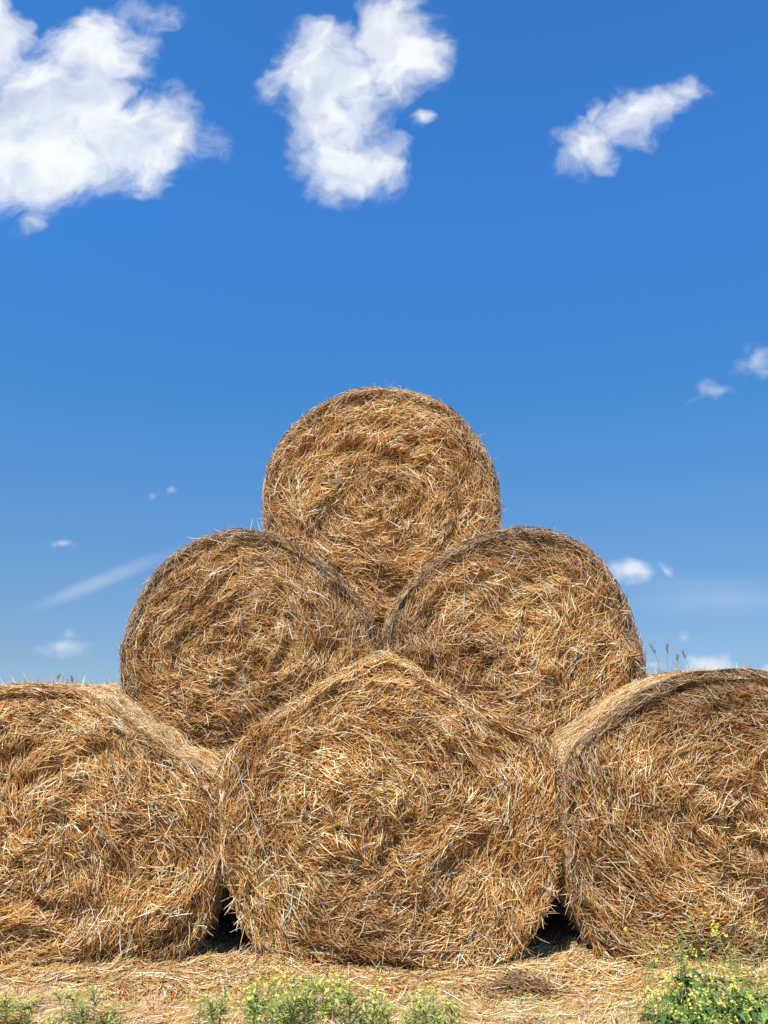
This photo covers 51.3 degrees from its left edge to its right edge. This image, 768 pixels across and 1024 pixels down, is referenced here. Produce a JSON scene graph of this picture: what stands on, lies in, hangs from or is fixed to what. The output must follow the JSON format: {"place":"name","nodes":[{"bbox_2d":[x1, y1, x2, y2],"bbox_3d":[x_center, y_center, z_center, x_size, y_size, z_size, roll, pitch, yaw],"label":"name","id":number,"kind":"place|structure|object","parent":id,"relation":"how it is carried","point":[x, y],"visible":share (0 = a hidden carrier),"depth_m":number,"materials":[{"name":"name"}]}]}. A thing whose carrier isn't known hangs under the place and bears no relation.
{"place":"outdoors","nodes":[
{"label":"outdoors","id":0,"kind":"place"},
{"bbox_2d":[0,905,767,1023],"bbox_3d":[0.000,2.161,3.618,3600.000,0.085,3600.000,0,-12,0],"label":"ground","id":1,"kind":"structure","parent":0,"point":[555,924],"depth_m":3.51,"materials":[{"name":"beige plant"}]},
{"bbox_2d":[0,988,13,1020],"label":"mustard plant","id":2,"kind":"object","parent":1,"relation":"on","point":[5,1003],"visible":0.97,"depth_m":3.16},
{"bbox_2d":[0,989,24,1021],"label":"mustard plant","id":3,"kind":"object","parent":1,"relation":"on","point":[6,1006],"visible":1,"depth_m":3.16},
{"bbox_2d":[0,992,33,1023],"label":"mustard plant","id":4,"kind":"object","parent":1,"relation":"on","point":[5,1021],"visible":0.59,"depth_m":3.24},
{"bbox_2d":[7,1010,28,1023],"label":"mustard plant","id":5,"kind":"object","parent":1,"relation":"on","point":[19,1018],"visible":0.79,"depth_m":3.24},
{"bbox_2d":[9,1001,37,1023],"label":"mustard plant","id":6,"kind":"object","parent":1,"relation":"on","point":[24,1011],"visible":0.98,"depth_m":3.18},
{"bbox_2d":[18,993,46,1008],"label":"mustard plant","id":7,"kind":"object","parent":1,"relation":"on","point":[30,1001],"visible":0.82,"depth_m":3.37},
{"bbox_2d":[40,1011,53,1023],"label":"mustard plant","id":8,"kind":"object","parent":1,"relation":"on","point":[48,1018],"visible":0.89,"depth_m":3.01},
{"bbox_2d":[42,1016,78,1023],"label":"mustard plant","id":9,"kind":"object","parent":1,"relation":"on","point":[59,1020],"visible":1,"depth_m":2.99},
{"bbox_2d":[49,987,81,1021],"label":"mustard plant","id":10,"kind":"object","parent":1,"relation":"on","point":[58,995],"visible":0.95,"depth_m":3.19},
{"bbox_2d":[58,997,94,1023],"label":"mustard plant","id":11,"kind":"object","parent":1,"relation":"on","point":[78,1010],"visible":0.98,"depth_m":3.12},
{"bbox_2d":[61,990,91,1009],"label":"mustard plant","id":12,"kind":"object","parent":1,"relation":"on","point":[79,1000],"visible":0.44,"depth_m":3.37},
{"bbox_2d":[62,988,96,1023],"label":"mustard plant","id":13,"kind":"object","parent":1,"relation":"on","point":[71,997],"visible":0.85,"depth_m":3.18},
{"bbox_2d":[63,1004,99,1015],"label":"mustard plant","id":14,"kind":"object","parent":1,"relation":"on","point":[83,1007],"visible":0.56,"depth_m":3.25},
{"bbox_2d":[85,983,110,1023],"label":"mustard plant","id":15,"kind":"object","parent":1,"relation":"on","point":[91,993],"visible":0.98,"depth_m":3.26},
{"bbox_2d":[96,1001,122,1020],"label":"mustard plant","id":16,"kind":"object","parent":1,"relation":"on","point":[108,1012],"visible":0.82,"depth_m":3.32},
{"bbox_2d":[98,1000,135,1023],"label":"mustard plant","id":17,"kind":"object","parent":1,"relation":"on","point":[114,1017],"visible":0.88,"depth_m":3.27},
{"bbox_2d":[0,669,234,966],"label":"hay bale","id":18,"kind":"object","parent":1,"relation":"on","point":[110,845],"visible":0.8,"depth_m":4.04,"materials":[{"name":"plant"}]},
{"bbox_2d":[115,519,383,761],"bbox_3d":[-0.835,1.002,5.701,1.815,1.701,1.845,0,-12,0],"label":"hay bale","id":19,"kind":"object","parent":18,"relation":"on","point":[233,633],"visible":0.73,"depth_m":4.97,"materials":[{"name":"plant"}]},
{"bbox_2d":[257,379,505,634],"bbox_3d":[-0.020,0.088,6.358,1.848,1.910,1.833,0,-12,0],"label":"hay bale","id":20,"kind":"object","parent":19,"relation":"on","point":[374,494],"visible":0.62,"depth_m":5.63,"materials":[{"name":"plant"}]},
{"bbox_2d":[104,1014,139,1023],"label":"mustard plant","id":21,"kind":"object","parent":1,"relation":"on","point":[109,1021],"visible":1,"depth_m":3.10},
{"bbox_2d":[188,993,219,1023],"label":"mustard plant","id":22,"kind":"object","parent":1,"relation":"on","point":[207,1012],"visible":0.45,"depth_m":3.24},
{"bbox_2d":[186,994,222,1023],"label":"mustard plant","id":23,"kind":"object","parent":1,"relation":"on","point":[200,1009],"visible":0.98,"depth_m":3.10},
{"bbox_2d":[201,992,230,1023],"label":"mustard plant","id":24,"kind":"object","parent":1,"relation":"on","point":[210,1005],"visible":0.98,"depth_m":3.09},
{"bbox_2d":[200,985,232,1023],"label":"mustard plant","id":25,"kind":"object","parent":1,"relation":"on","point":[223,997],"visible":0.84,"depth_m":3.13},
{"bbox_2d":[214,1000,235,1023],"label":"mustard plant","id":26,"kind":"object","parent":1,"relation":"on","point":[223,1008],"visible":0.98,"depth_m":3.10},
{"bbox_2d":[237,993,259,1023],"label":"mustard plant","id":27,"kind":"object","parent":1,"relation":"on","point":[248,1007],"visible":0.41,"depth_m":3.16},
{"bbox_2d":[239,984,266,1023],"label":"mustard plant","id":28,"kind":"object","parent":1,"relation":"on","point":[248,1000],"visible":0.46,"depth_m":3.18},
{"bbox_2d":[239,998,267,1023],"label":"mustard plant","id":29,"kind":"object","parent":1,"relation":"on","point":[255,1011],"visible":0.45,"depth_m":3.09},
{"bbox_2d":[229,977,278,1023],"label":"mustard plant","id":30,"kind":"object","parent":1,"relation":"on","point":[252,994],"visible":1,"depth_m":3.03,"materials":[{"name":"plant"}]},
{"bbox_2d":[253,1006,280,1023],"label":"mustard plant","id":31,"kind":"object","parent":1,"relation":"on","point":[273,1010],"visible":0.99,"depth_m":2.98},
{"bbox_2d":[242,968,292,1023],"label":"mustard plant","id":32,"kind":"object","parent":1,"relation":"on","point":[273,988],"visible":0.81,"depth_m":3.10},
{"bbox_2d":[267,998,297,1023],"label":"mustard plant","id":33,"kind":"object","parent":1,"relation":"on","point":[285,1022],"visible":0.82,"depth_m":3.03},
{"bbox_2d":[275,992,295,1021],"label":"mustard plant","id":34,"kind":"object","parent":1,"relation":"on","point":[285,1003],"visible":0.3,"depth_m":3.22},
{"bbox_2d":[277,1003,299,1023],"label":"mustard plant","id":35,"kind":"object","parent":1,"relation":"on","point":[289,1015],"visible":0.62,"depth_m":3.04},
{"bbox_2d":[271,970,309,1021],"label":"mustard plant","id":36,"kind":"object","parent":1,"relation":"on","point":[292,987],"visible":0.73,"depth_m":3.13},
{"bbox_2d":[271,981,312,1023],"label":"mustard plant","id":37,"kind":"object","parent":1,"relation":"on","point":[288,1012],"visible":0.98,"depth_m":3.01,"materials":[{"name":"plant"}]},
{"bbox_2d":[283,979,317,1023],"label":"mustard plant","id":38,"kind":"object","parent":1,"relation":"on","point":[303,994],"visible":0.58,"depth_m":3.17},
{"bbox_2d":[289,982,323,1023],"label":"mustard plant","id":39,"kind":"object","parent":1,"relation":"on","point":[306,1009],"visible":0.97,"depth_m":3.02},
{"bbox_2d":[292,990,327,1023],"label":"mustard plant","id":40,"kind":"object","parent":1,"relation":"on","point":[305,1007],"visible":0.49,"depth_m":3.08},
{"bbox_2d":[298,973,321,1019],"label":"mustard plant","id":41,"kind":"object","parent":1,"relation":"on","point":[309,990],"visible":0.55,"depth_m":3.29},
{"bbox_2d":[297,970,330,1009],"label":"mustard plant","id":42,"kind":"object","parent":1,"relation":"on","point":[314,985],"visible":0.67,"depth_m":3.37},
{"bbox_2d":[303,972,326,1008],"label":"mustard plant","id":43,"kind":"object","parent":1,"relation":"on","point":[317,976],"visible":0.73,"depth_m":3.34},
{"bbox_2d":[307,992,330,1023],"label":"mustard plant","id":44,"kind":"object","parent":1,"relation":"on","point":[320,1018],"visible":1,"depth_m":2.98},
{"bbox_2d":[314,974,341,1015],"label":"mustard plant","id":45,"kind":"object","parent":1,"relation":"on","point":[322,987],"visible":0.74,"depth_m":3.23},
{"bbox_2d":[315,988,350,1012],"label":"mustard plant","id":46,"kind":"object","parent":1,"relation":"on","point":[331,994],"visible":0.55,"depth_m":3.26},
{"bbox_2d":[314,973,361,1023],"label":"mustard plant","id":47,"kind":"object","parent":1,"relation":"on","point":[337,1010],"visible":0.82,"depth_m":3.04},
{"bbox_2d":[321,976,355,1022],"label":"mustard plant","id":48,"kind":"object","parent":1,"relation":"on","point":[345,1004],"visible":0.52,"depth_m":3.28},
{"bbox_2d":[325,965,381,1023],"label":"mustard plant","id":49,"kind":"object","parent":1,"relation":"on","point":[347,994],"visible":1,"depth_m":2.95,"materials":[{"name":"plant"}]},
{"bbox_2d":[348,996,379,1023],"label":"mustard plant","id":50,"kind":"object","parent":1,"relation":"on","point":[360,1021],"visible":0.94,"depth_m":2.97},
{"bbox_2d":[345,985,388,1023],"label":"mustard plant","id":51,"kind":"object","parent":1,"relation":"on","point":[379,1007],"visible":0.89,"depth_m":3.00,"materials":[{"name":"plant"}]},
{"bbox_2d":[367,1002,402,1023],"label":"mustard plant","id":52,"kind":"object","parent":1,"relation":"on","point":[384,1013],"visible":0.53,"depth_m":3.09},
{"bbox_2d":[371,1009,399,1023],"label":"mustard plant","id":53,"kind":"object","parent":1,"relation":"on","point":[387,1020],"visible":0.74,"depth_m":3.04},
{"bbox_2d":[209,642,566,971],"bbox_3d":[0.017,1.640,4.842,1.965,1.649,1.820,0,-12,0],"label":"hay bale","id":54,"kind":"object","parent":1,"relation":"on","point":[383,807],"visible":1,"depth_m":4.05,"materials":[{"name":"plant"}]},
{"bbox_2d":[377,521,652,737],"bbox_3d":[0.797,1.006,5.708,1.814,1.682,1.834,0,-12,0],"label":"hay bale","id":55,"kind":"object","parent":54,"relation":"on","point":[534,627],"visible":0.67,"depth_m":4.97,"materials":[{"name":"plant"}]},
{"bbox_2d":[391,1006,415,1023],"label":"mustard plant","id":56,"kind":"object","parent":1,"relation":"on","point":[405,1017],"visible":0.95,"depth_m":3.10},
{"bbox_2d":[397,991,429,1023],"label":"mustard plant","id":57,"kind":"object","parent":1,"relation":"on","point":[412,1004],"visible":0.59,"depth_m":3.22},
{"bbox_2d":[399,980,440,1023],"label":"mustard plant","id":58,"kind":"object","parent":1,"relation":"on","point":[424,984],"visible":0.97,"depth_m":3.06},
{"bbox_2d":[407,1002,434,1023],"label":"mustard plant","id":59,"kind":"object","parent":1,"relation":"on","point":[416,1013],"visible":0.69,"depth_m":3.09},
{"bbox_2d":[415,1002,444,1023],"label":"mustard plant","id":60,"kind":"object","parent":1,"relation":"on","point":[427,1014],"visible":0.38,"depth_m":3.17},
{"bbox_2d":[419,987,444,1023],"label":"mustard plant","id":61,"kind":"object","parent":1,"relation":"on","point":[433,998],"visible":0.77,"depth_m":3.28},
{"bbox_2d":[413,997,454,1023],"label":"mustard plant","id":62,"kind":"object","parent":1,"relation":"on","point":[423,1009],"visible":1,"depth_m":3.00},
{"bbox_2d":[431,1002,450,1023],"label":"mustard plant","id":63,"kind":"object","parent":1,"relation":"on","point":[434,1012],"visible":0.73,"depth_m":3.15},
{"bbox_2d":[436,1013,459,1023],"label":"mustard plant","id":64,"kind":"object","parent":1,"relation":"on","point":[443,1021],"visible":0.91,"depth_m":3.03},
{"bbox_2d":[439,1004,467,1023],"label":"mustard plant","id":65,"kind":"object","parent":1,"relation":"on","point":[455,1016],"visible":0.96,"depth_m":3.03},
{"bbox_2d":[440,999,473,1009],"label":"mustard plant","id":66,"kind":"object","parent":1,"relation":"on","point":[452,1002],"visible":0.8,"depth_m":3.32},
{"bbox_2d":[497,995,514,1023],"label":"mustard plant","id":67,"kind":"object","parent":1,"relation":"on","point":[504,1021],"visible":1,"depth_m":3.25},
{"bbox_2d":[467,969,573,1007],"bbox_3d":[0.618,2.132,3.628,0.499,0.106,0.362,0,-12,0],"label":"straw clump","id":68,"kind":"object","parent":1,"relation":"on","point":[522,981],"visible":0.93,"depth_m":3.60,"materials":[{"name":"plant"}]},
{"bbox_2d":[513,983,528,1023],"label":"mustard plant","id":69,"kind":"object","parent":1,"relation":"on","point":[521,1001],"visible":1,"depth_m":3.23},
{"bbox_2d":[529,990,547,1019],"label":"mustard plant","id":70,"kind":"object","parent":1,"relation":"on","point":[538,1004],"visible":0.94,"depth_m":3.24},
{"bbox_2d":[536,1001,556,1022],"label":"mustard plant","id":71,"kind":"object","parent":1,"relation":"on","point":[545,1013],"visible":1,"depth_m":3.13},
{"bbox_2d":[554,1010,574,1023],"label":"mustard plant","id":72,"kind":"object","parent":1,"relation":"on","point":[562,1022],"visible":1,"depth_m":3.12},
{"bbox_2d":[598,981,617,1023],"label":"mustard plant","id":73,"kind":"object","parent":1,"relation":"on","point":[604,1002],"visible":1,"depth_m":3.18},
{"bbox_2d":[609,1008,626,1023],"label":"mustard plant","id":74,"kind":"object","parent":1,"relation":"on","point":[617,1021],"visible":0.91,"depth_m":3.17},
{"bbox_2d":[611,978,635,1023],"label":"mustard plant","id":75,"kind":"object","parent":1,"relation":"on","point":[629,1004],"visible":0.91,"depth_m":3.13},
{"bbox_2d":[615,1002,633,1023],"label":"mustard plant","id":76,"kind":"object","parent":1,"relation":"on","point":[627,1012],"visible":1,"depth_m":2.97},
{"bbox_2d":[630,990,653,1023],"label":"mustard plant","id":77,"kind":"object","parent":1,"relation":"on","point":[645,1012],"visible":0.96,"depth_m":3.05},
{"bbox_2d":[624,927,662,1019],"bbox_3d":[1.094,1.916,3.297,0.158,0.383,0.157,-12,-17,43],"label":"mustard plant","id":78,"kind":"object","parent":1,"relation":"on","point":[649,947],"visible":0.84,"depth_m":3.30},
{"bbox_2d":[636,960,664,1023],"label":"mustard plant","id":79,"kind":"object","parent":1,"relation":"on","point":[645,965],"visible":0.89,"depth_m":3.17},
{"bbox_2d":[634,990,670,1023],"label":"mustard plant","id":80,"kind":"object","parent":1,"relation":"on","point":[648,1015],"visible":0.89,"depth_m":3.07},
{"bbox_2d":[545,659,767,968],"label":"hay bale","id":81,"kind":"object","parent":1,"relation":"on","point":[664,798],"visible":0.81,"depth_m":4.05,"materials":[{"name":"plant"}]},
{"bbox_2d":[642,984,676,1023],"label":"mustard plant","id":82,"kind":"object","parent":1,"relation":"on","point":[659,998],"visible":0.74,"depth_m":3.10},
{"bbox_2d":[644,998,679,1023],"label":"mustard plant","id":83,"kind":"object","parent":1,"relation":"on","point":[659,1009],"visible":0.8,"depth_m":3.03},
{"bbox_2d":[645,991,684,1023],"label":"mustard plant","id":84,"kind":"object","parent":1,"relation":"on","point":[662,1018],"visible":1,"depth_m":3.01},
{"bbox_2d":[646,971,692,1023],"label":"mustard plant","id":85,"kind":"object","parent":1,"relation":"on","point":[675,998],"visible":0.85,"depth_m":3.07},
{"bbox_2d":[652,936,694,1018],"bbox_3d":[1.162,1.879,3.156,0.162,0.391,0.160,11,-17,-40],"label":"mustard plant","id":86,"kind":"object","parent":1,"relation":"on","point":[683,967],"visible":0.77,"depth_m":3.17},
{"bbox_2d":[656,984,695,1023],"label":"mustard plant","id":87,"kind":"object","parent":1,"relation":"on","point":[681,996],"visible":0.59,"depth_m":3.13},
{"bbox_2d":[657,939,705,1023],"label":"mustard plant","id":88,"kind":"object","parent":1,"relation":"on","point":[689,978],"visible":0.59,"depth_m":3.23,"materials":[{"name":"plant"}]},
{"bbox_2d":[662,963,701,1021],"bbox_3d":[1.227,1.971,3.244,0.149,0.248,0.111,1,-13,-6],"label":"mustard plant","id":89,"kind":"object","parent":1,"relation":"on","point":[690,1000],"visible":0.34,"depth_m":3.24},
{"bbox_2d":[661,912,706,991],"bbox_3d":[1.203,1.862,3.230,0.189,0.460,0.190,7,-14,-29],"label":"mustard plant","id":90,"kind":"object","parent":1,"relation":"on","point":[676,954],"visible":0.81,"depth_m":3.26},
{"bbox_2d":[665,1003,710,1023],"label":"mustard plant","id":91,"kind":"object","parent":1,"relation":"on","point":[683,1015],"visible":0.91,"depth_m":2.94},
{"bbox_2d":[668,1006,712,1023],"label":"mustard plant","id":92,"kind":"object","parent":1,"relation":"on","point":[686,1015],"visible":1,"depth_m":2.89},
{"bbox_2d":[683,978,714,1023],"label":"mustard plant","id":93,"kind":"object","parent":1,"relation":"on","point":[705,1010],"visible":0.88,"depth_m":3.01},
{"bbox_2d":[687,988,721,1021],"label":"mustard plant","id":94,"kind":"object","parent":1,"relation":"on","point":[700,1015],"visible":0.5,"depth_m":3.07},
{"bbox_2d":[683,915,726,986],"bbox_3d":[1.341,1.889,3.297,0.185,0.431,0.126,-7,-14,28],"label":"mustard plant","id":95,"kind":"object","parent":1,"relation":"on","point":[707,947],"visible":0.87,"depth_m":3.33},
{"bbox_2d":[685,948,730,1023],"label":"mustard plant","id":96,"kind":"object","parent":1,"relation":"on","point":[706,980],"visible":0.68,"depth_m":3.17,"materials":[{"name":"plant"}]},
{"bbox_2d":[693,988,731,1017],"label":"mustard plant","id":97,"kind":"object","parent":1,"relation":"on","point":[718,999],"visible":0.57,"depth_m":3.09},
{"bbox_2d":[689,989,737,1023],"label":"mustard plant","id":98,"kind":"object","parent":1,"relation":"on","point":[714,1012],"visible":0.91,"depth_m":2.90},
{"bbox_2d":[690,959,738,1023],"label":"mustard plant","id":99,"kind":"object","parent":1,"relation":"on","point":[717,986],"visible":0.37,"depth_m":3.28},
{"bbox_2d":[698,1015,747,1023],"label":"mustard plant","id":100,"kind":"object","parent":1,"relation":"on","point":[716,1020],"visible":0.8,"depth_m":2.89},
{"bbox_2d":[696,988,751,1023],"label":"mustard plant","id":101,"kind":"object","parent":1,"relation":"on","point":[722,1014],"visible":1,"depth_m":2.86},
{"bbox_2d":[711,927,739,1000],"bbox_3d":[1.420,1.904,3.289,0.118,0.404,0.174,-3,-13,12],"label":"mustard plant","id":102,"kind":"object","parent":1,"relation":"on","point":[732,955],"visible":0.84,"depth_m":3.30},
{"bbox_2d":[715,959,754,1023],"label":"mustard plant","id":103,"kind":"object","parent":1,"relation":"on","point":[744,992],"visible":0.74,"depth_m":3.08,"materials":[{"name":"plant"}]},
{"bbox_2d":[717,978,753,1023],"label":"mustard plant","id":104,"kind":"object","parent":1,"relation":"on","point":[739,1014],"visible":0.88,"depth_m":2.97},
{"bbox_2d":[722,952,754,1020],"bbox_3d":[1.423,1.954,3.257,0.130,0.293,0.173,2,-13,-8],"label":"mustard plant","id":105,"kind":"object","parent":1,"relation":"on","point":[739,1011],"visible":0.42,"depth_m":3.25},
{"bbox_2d":[721,933,759,986],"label":"mustard plant","id":106,"kind":"object","parent":1,"relation":"on","point":[726,935],"visible":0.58,"depth_m":3.31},
{"bbox_2d":[725,963,767,1022],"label":"mustard plant","id":107,"kind":"object","parent":1,"relation":"on","point":[752,990],"visible":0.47,"depth_m":3.14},
{"bbox_2d":[733,947,766,1004],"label":"mustard plant","id":108,"kind":"object","parent":1,"relation":"on","point":[756,967],"visible":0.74,"depth_m":3.26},
{"bbox_2d":[733,981,767,1023],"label":"mustard plant","id":109,"kind":"object","parent":1,"relation":"on","point":[762,1020],"visible":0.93,"depth_m":2.93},
{"bbox_2d":[736,971,765,1023],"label":"mustard plant","id":110,"kind":"object","parent":1,"relation":"on","point":[756,998],"visible":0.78,"depth_m":3.06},
{"bbox_2d":[740,996,766,1023],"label":"mustard plant","id":111,"kind":"object","parent":1,"relation":"on","point":[756,1004],"visible":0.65,"depth_m":3.04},
{"bbox_2d":[744,1002,767,1023],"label":"mustard plant","id":112,"kind":"object","parent":1,"relation":"on","point":[751,1009],"visible":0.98,"depth_m":2.91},
{"bbox_2d":[745,908,767,985],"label":"mustard plant","id":113,"kind":"object","parent":1,"relation":"on","point":[750,922],"visible":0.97,"depth_m":3.32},
{"bbox_2d":[753,959,767,1012],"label":"mustard plant","id":114,"kind":"object","parent":1,"relation":"on","point":[766,1006],"visible":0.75,"depth_m":3.12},
{"bbox_2d":[0,0,767,684],"label":"sky","id":115,"kind":"structure","parent":0,"point":[543,221],"materials":[{"name":"blue"}]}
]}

